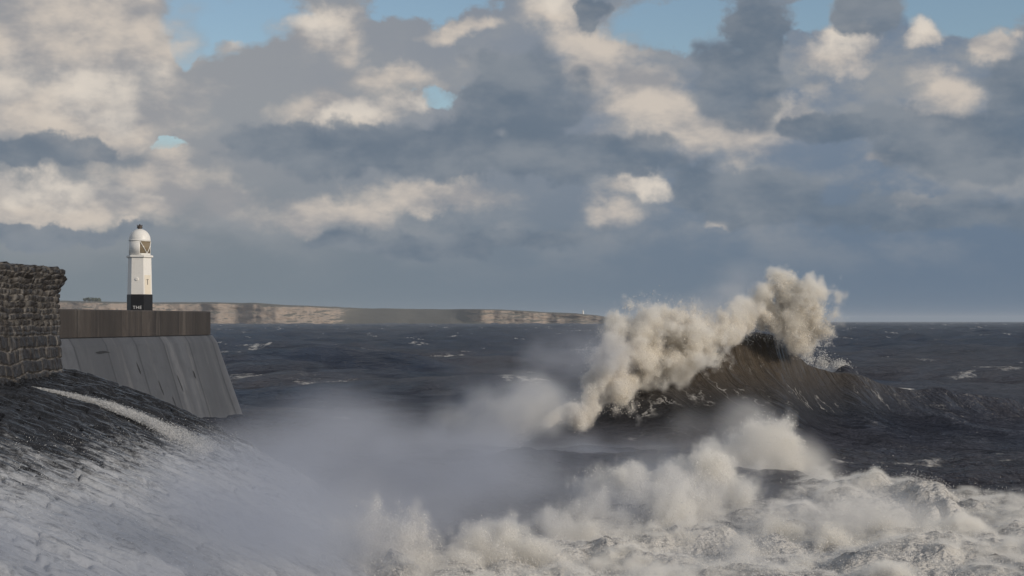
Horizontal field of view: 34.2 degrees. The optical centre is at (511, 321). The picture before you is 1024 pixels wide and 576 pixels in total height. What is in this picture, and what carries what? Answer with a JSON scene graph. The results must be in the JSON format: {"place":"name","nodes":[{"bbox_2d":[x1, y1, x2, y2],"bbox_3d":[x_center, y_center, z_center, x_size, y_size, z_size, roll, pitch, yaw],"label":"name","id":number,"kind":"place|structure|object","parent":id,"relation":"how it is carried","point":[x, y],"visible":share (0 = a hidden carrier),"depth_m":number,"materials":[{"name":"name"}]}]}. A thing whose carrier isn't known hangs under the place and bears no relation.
{"place":"outdoors","nodes":[
{"label":"outdoors","id":0,"kind":"place"},
{"bbox_2d":[58,301,629,323],"bbox_3d":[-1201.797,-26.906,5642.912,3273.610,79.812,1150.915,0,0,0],"label":"headland","id":1,"kind":"structure","parent":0,"point":[245,313],"depth_m":5266.07,"materials":[{"name":"grey stone"}]},
{"bbox_2d":[83,297,100,300],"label":"building","id":2,"kind":"structure","parent":1,"relation":"on","point":[91,299],"depth_m":5593.66,"materials":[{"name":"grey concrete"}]},
{"bbox_2d":[0,0,1023,321],"label":"sky","id":3,"kind":"structure","parent":0,"point":[560,156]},
{"bbox_2d":[203,322,1023,575],"bbox_3d":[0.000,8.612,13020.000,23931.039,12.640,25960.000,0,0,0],"label":"sea","id":4,"kind":"structure","parent":0,"point":[354,415],"depth_m":104.10,"materials":[{"name":"liquid"}]},
{"bbox_2d":[59,309,242,417],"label":"pier","id":5,"kind":"structure","parent":4,"relation":"in","point":[175,358],"depth_m":145.63,"materials":[{"name":"concrete"}]},
{"bbox_2d":[126,224,152,309],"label":"lighthouse","id":6,"kind":"object","parent":5,"relation":"on","point":[139,288],"visible":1,"depth_m":156.12,"materials":[{"name":"white paint"}]},
{"bbox_2d":[0,369,382,575],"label":"stone ramp","id":7,"kind":"structure","parent":4,"relation":"in","point":[28,408],"depth_m":60.60,"materials":[{"name":"grey stone"}]},
{"bbox_2d":[0,261,66,384],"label":"stone wall","id":8,"kind":"structure","parent":7,"relation":"on","point":[30,339],"depth_m":81.03,"materials":[{"name":"grey stone"}]},
{"bbox_2d":[36,387,227,455],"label":"water rill","id":9,"kind":"structure","parent":7,"relation":"on","point":[149,421],"depth_m":76.41,"materials":[{"name":"white liquid"}]},
{"bbox_2d":[0,416,374,575],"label":"ramp foam","id":10,"kind":"object","parent":7,"relation":"on","point":[178,505],"visible":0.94,"depth_m":59.07,"materials":[{"name":"white"}]},
{"bbox_2d":[315,496,470,575],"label":"surf burst","id":11,"kind":"object","parent":4,"relation":"on","point":[369,548],"visible":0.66,"depth_m":65.75,"materials":[{"name":"white liquid"}]},
{"bbox_2d":[429,513,565,568],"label":"surf burst","id":12,"kind":"object","parent":4,"relation":"on","point":[500,542],"visible":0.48,"depth_m":67.73,"materials":[{"name":"white liquid"}]},
{"bbox_2d":[453,395,547,446],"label":"surf burst","id":13,"kind":"object","parent":4,"relation":"on","point":[510,419],"visible":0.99,"depth_m":114.60,"materials":[{"name":"white liquid"}]},
{"bbox_2d":[531,445,763,542],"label":"surf burst","id":14,"kind":"object","parent":4,"relation":"on","point":[710,492],"visible":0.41,"depth_m":79.72,"materials":[{"name":"white liquid"}]},
{"bbox_2d":[341,465,1023,575],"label":"surf foam","id":15,"kind":"object","parent":4,"relation":"on","point":[805,558],"visible":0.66,"depth_m":68.20,"materials":[{"name":"white"}]},
{"bbox_2d":[466,270,1023,434],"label":"breaking wave","id":16,"kind":"object","parent":4,"relation":"on","point":[699,378],"visible":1,"depth_m":127.32,"materials":[{"name":"liquid"}]},
{"bbox_2d":[680,411,809,474],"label":"surf burst","id":17,"kind":"object","parent":4,"relation":"on","point":[762,452],"visible":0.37,"depth_m":90.89,"materials":[{"name":"white liquid"}]},
{"bbox_2d":[801,350,851,369],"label":"surf burst","id":18,"kind":"object","parent":4,"relation":"on","point":[805,359],"visible":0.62,"depth_m":137.99,"materials":[{"name":"white liquid"}]},
{"bbox_2d":[723,511,944,560],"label":"surf burst","id":19,"kind":"object","parent":4,"relation":"on","point":[833,539],"visible":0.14,"depth_m":72.51,"materials":[{"name":"white liquid"}]}
]}

